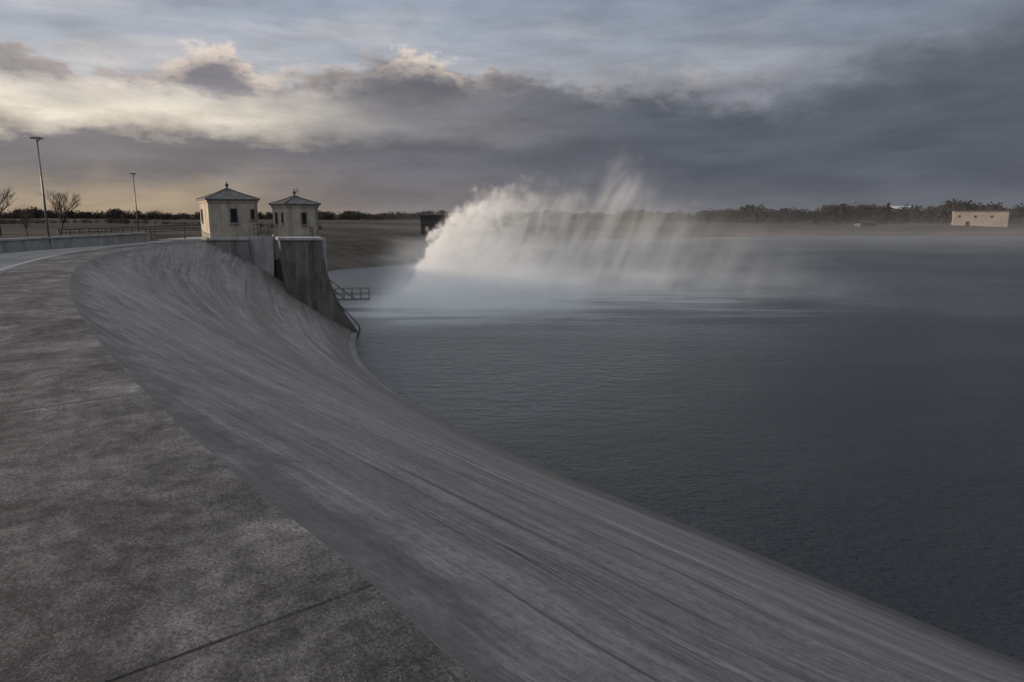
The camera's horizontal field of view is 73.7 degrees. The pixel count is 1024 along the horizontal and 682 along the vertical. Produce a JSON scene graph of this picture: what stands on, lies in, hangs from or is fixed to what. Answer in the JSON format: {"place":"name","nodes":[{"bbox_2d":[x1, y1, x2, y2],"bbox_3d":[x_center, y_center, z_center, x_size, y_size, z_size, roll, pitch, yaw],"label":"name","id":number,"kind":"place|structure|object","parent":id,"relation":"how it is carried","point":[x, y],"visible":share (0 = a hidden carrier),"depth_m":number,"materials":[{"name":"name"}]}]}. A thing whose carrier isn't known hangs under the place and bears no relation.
{"place":"outdoors","nodes":[
{"label":"outdoors","id":0,"kind":"place"},
{"bbox_2d":[0,240,173,272],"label":"road","id":1,"kind":"structure","parent":0,"point":[7,259],"depth_m":37.34,"materials":[{"name":"grey asphalt"}]},
{"bbox_2d":[0,254,61,269],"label":"road edge line","id":2,"kind":"object","parent":1,"relation":"on","point":[25,262],"visible":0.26,"depth_m":30.47,"materials":[{"name":"paint"}]},
{"bbox_2d":[29,137,52,248],"bbox_3d":[-29.000,-8.973,42.273,0.720,7.052,0.320,-4,11,-20],"label":"street lamp","id":3,"kind":"object","parent":1,"relation":"on","point":[44,204],"visible":0.81,"depth_m":42.19,"materials":[{"name":"grey metal"}]},
{"bbox_2d":[0,239,476,681],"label":"walkway","id":4,"kind":"structure","parent":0,"point":[145,536],"depth_m":4.08,"materials":[{"name":"concrete"}]},
{"bbox_2d":[0,215,1023,271],"bbox_3d":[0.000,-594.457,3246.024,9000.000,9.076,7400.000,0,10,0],"label":"ground","id":5,"kind":"structure","parent":0,"point":[359,243],"depth_m":246.93,"materials":[{"name":"soil"}]},
{"bbox_2d":[0,185,17,235],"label":"bare tree","id":6,"kind":"object","parent":5,"relation":"on","point":[3,200],"visible":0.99,"depth_m":86.27,"materials":[{"name":"brown plant"}]},
{"bbox_2d":[14,205,34,235],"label":"bare tree","id":7,"kind":"object","parent":5,"relation":"on","point":[24,214],"visible":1,"depth_m":90.38,"materials":[{"name":"brown plant"}]},
{"bbox_2d":[40,190,82,234],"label":"bare tree","id":8,"kind":"object","parent":5,"relation":"on","point":[60,212],"visible":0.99,"depth_m":88.47,"materials":[{"name":"brown plant"}]},
{"bbox_2d":[0,232,148,252],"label":"parapet wall","id":9,"kind":"structure","parent":5,"relation":"on","point":[22,244],"depth_m":44.53,"materials":[{"name":"grey concrete"}]},
{"bbox_2d":[129,173,138,225],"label":"street lamp","id":10,"kind":"object","parent":5,"relation":"on","point":[135,198],"visible":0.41,"depth_m":65.58,"materials":[{"name":"grey metal"}]},
{"bbox_2d":[0,217,322,228],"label":"field hedge","id":11,"kind":"object","parent":5,"relation":"on","point":[109,221],"visible":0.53,"depth_m":177.14,"materials":[{"name":"green plant"}]},
{"bbox_2d":[206,237,253,264],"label":"gate pier","id":12,"kind":"structure","parent":5,"relation":"on","point":[238,247],"depth_m":53.73,"materials":[{"name":"grey concrete"}]},
{"bbox_2d":[196,181,259,239],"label":"gate tower","id":13,"kind":"structure","parent":12,"relation":"on","point":[226,212],"depth_m":54.60,"materials":[{"name":"beige concrete"}]},
{"bbox_2d":[200,209,203,223],"bbox_3d":[-25.368,-10.197,55.761,0.140,1.180,0.680,-7,12,-33],"label":"window","id":14,"kind":"structure","parent":13,"relation":"in","point":[201,222],"depth_m":55.72,"materials":[{"name":"beige glass"}]},
{"bbox_2d":[230,208,238,223],"bbox_3d":[-22.187,-9.959,54.473,0.680,1.230,0.140,-7,12,-33],"label":"window","id":15,"kind":"structure","parent":13,"relation":"in","point":[233,211],"depth_m":54.50,"materials":[{"name":"black glass"}]},
{"bbox_2d":[250,209,255,220],"bbox_3d":[-20.971,-10.203,55.242,0.460,0.930,0.140,-7,12,-33],"label":"window","id":16,"kind":"structure","parent":13,"relation":"in","point":[252,211],"depth_m":55.27,"materials":[{"name":"black glass"}]},
{"bbox_2d":[155,237,326,268],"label":"gate platform","id":17,"kind":"structure","parent":5,"relation":"on","point":[276,252],"depth_m":58.97,"materials":[{"name":"grey concrete"}]},
{"bbox_2d":[57,225,201,240],"bbox_3d":[-29.286,-8.037,51.484,2.984,1.280,13.854,3,11,14],"label":"railing","id":18,"kind":"object","parent":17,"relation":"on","point":[111,230],"visible":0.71,"depth_m":52.51,"materials":[{"name":"metal"}]},
{"bbox_2d":[419,215,447,234],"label":"dark shed","id":19,"kind":"structure","parent":5,"relation":"on","point":[433,224],"depth_m":177.50,"materials":[{"name":"black"}]},
{"bbox_2d":[421,223,428,233],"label":"door","id":20,"kind":"structure","parent":19,"relation":"in","point":[425,226],"depth_m":177.62,"materials":[{"name":"black glass"}]},
{"bbox_2d":[436,222,441,226],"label":"window","id":21,"kind":"structure","parent":19,"relation":"in","point":[438,224],"depth_m":177.36,"materials":[{"name":"grey glass"}]},
{"bbox_2d":[0,198,1023,220],"bbox_3d":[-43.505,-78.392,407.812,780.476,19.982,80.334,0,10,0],"label":"distant wood","id":22,"kind":"object","parent":5,"relation":"on","point":[949,206],"visible":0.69,"depth_m":386.03,"materials":[{"name":"green plant"}]},
{"bbox_2d":[686,213,690,223],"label":"tree","id":23,"kind":"object","parent":5,"relation":"on","point":[688,220],"visible":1,"depth_m":327.60,"materials":[{"name":"green plant"}]},
{"bbox_2d":[754,211,759,224],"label":"tree","id":24,"kind":"object","parent":5,"relation":"on","point":[756,219],"visible":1,"depth_m":324.36,"materials":[{"name":"green plant"}]},
{"bbox_2d":[812,215,817,223],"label":"tree","id":25,"kind":"object","parent":5,"relation":"on","point":[815,220],"visible":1,"depth_m":332.45,"materials":[{"name":"green plant"}]},
{"bbox_2d":[614,213,1023,224],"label":"shore scrub","id":26,"kind":"object","parent":5,"relation":"on","point":[751,220],"visible":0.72,"depth_m":348.39,"materials":[{"name":"plant"}]},
{"bbox_2d":[831,206,839,223],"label":"tree","id":27,"kind":"object","parent":5,"relation":"on","point":[835,216],"visible":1,"depth_m":338.69,"materials":[{"name":"green plant"}]},
{"bbox_2d":[838,203,846,223],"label":"tree","id":28,"kind":"object","parent":5,"relation":"on","point":[842,212],"visible":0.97,"depth_m":343.34,"materials":[{"name":"green plant"}]},
{"bbox_2d":[854,220,876,226],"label":"lakeside house","id":29,"kind":"structure","parent":5,"relation":"on","point":[865,223],"depth_m":320.55,"materials":[{"name":"brick"}]},
{"bbox_2d":[882,202,892,223],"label":"tree","id":30,"kind":"object","parent":5,"relation":"on","point":[887,216],"visible":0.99,"depth_m":338.37,"materials":[{"name":"green plant"}]},
{"bbox_2d":[890,206,910,209],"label":"white roofed hall","id":31,"kind":"structure","parent":5,"relation":"on","point":[895,207],"depth_m":463.97,"materials":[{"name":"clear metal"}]},
{"bbox_2d":[922,210,933,224],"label":"tree","id":32,"kind":"object","parent":5,"relation":"on","point":[929,214],"visible":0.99,"depth_m":331.86,"materials":[{"name":"green plant"}]},
{"bbox_2d":[936,209,949,223],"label":"tree","id":33,"kind":"object","parent":5,"relation":"on","point":[943,213],"visible":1,"depth_m":333.48,"materials":[{"name":"green plant"}]},
{"bbox_2d":[951,211,1009,226],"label":"lakeside hall","id":34,"kind":"structure","parent":5,"relation":"on","point":[983,218],"depth_m":322.74,"materials":[{"name":"paint"}]},
{"bbox_2d":[1009,207,1023,223],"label":"tree","id":35,"kind":"object","parent":5,"relation":"on","point":[1018,212],"visible":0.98,"depth_m":338.51,"materials":[{"name":"green plant"}]},
{"bbox_2d":[0,0,1023,214],"label":"sky","id":36,"kind":"structure","parent":0,"point":[368,106],"materials":[{"name":"grey"}]},
{"bbox_2d":[69,240,1023,681],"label":"spillway slope","id":37,"kind":"structure","parent":0,"point":[477,558],"depth_m":6.96,"materials":[{"name":"concrete"}]},
{"bbox_2d":[237,236,283,281],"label":"bay wall","id":38,"kind":"structure","parent":37,"relation":"on","point":[261,250],"depth_m":54.33,"materials":[{"name":"grey concrete"}]},
{"bbox_2d":[253,224,268,234],"bbox_3d":[-20.050,-8.912,54.541,1.161,0.827,0.064,-1,11,-5],"label":"railing","id":39,"kind":"object","parent":38,"relation":"on","point":[260,233],"visible":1,"depth_m":54.52,"materials":[{"name":"metal"}]},
{"bbox_2d":[272,234,357,332],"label":"gate pier","id":40,"kind":"structure","parent":37,"relation":"on","point":[306,280],"depth_m":51.42,"materials":[{"name":"grey concrete"}]},
{"bbox_2d":[268,189,320,236],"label":"gate tower","id":41,"kind":"structure","parent":40,"relation":"on","point":[295,215],"depth_m":55.34,"materials":[{"name":"beige concrete"}]},
{"bbox_2d":[274,212,278,224],"bbox_3d":[-19.287,-9.978,55.781,0.140,1.030,0.560,-9,14,-41],"label":"window","id":42,"kind":"structure","parent":41,"relation":"in","point":[276,213],"depth_m":55.77,"materials":[{"name":"black glass"}]},
{"bbox_2d":[280,212,283,223],"bbox_3d":[-18.491,-9.864,54.892,0.140,0.930,0.460,-9,14,-41],"label":"window","id":43,"kind":"structure","parent":41,"relation":"in","point":[282,216],"depth_m":54.90,"materials":[{"name":"black glass"}]},
{"bbox_2d":[301,212,307,224],"bbox_3d":[-16.832,-9.891,55.312,0.560,1.030,0.140,-9,14,-41],"label":"window","id":44,"kind":"structure","parent":41,"relation":"in","point":[303,214],"depth_m":55.33,"materials":[{"name":"black glass"}]},
{"bbox_2d":[330,280,369,335],"bbox_3d":[-12.411,-2.559,52.254,2.827,4.344,2.591,0,10,0],"label":"access catwalk","id":45,"kind":"object","parent":40,"relation":"attached to","point":[352,298],"visible":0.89,"depth_m":52.32,"materials":[{"name":"metal"}]},
{"bbox_2d":[327,236,1023,661],"bbox_3d":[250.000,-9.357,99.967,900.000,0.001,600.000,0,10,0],"label":"lake water","id":46,"kind":"structure","parent":0,"point":[845,412],"depth_m":36.99,"materials":[{"name":"liquid"}]},
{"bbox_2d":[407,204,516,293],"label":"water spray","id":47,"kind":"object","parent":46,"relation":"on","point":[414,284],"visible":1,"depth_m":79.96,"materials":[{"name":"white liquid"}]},
{"bbox_2d":[386,291,556,322],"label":"surface mist","id":48,"kind":"structure","parent":46,"relation":"on","point":[458,310],"depth_m":66.46,"materials":[{"name":"white liquid"}]}
]}

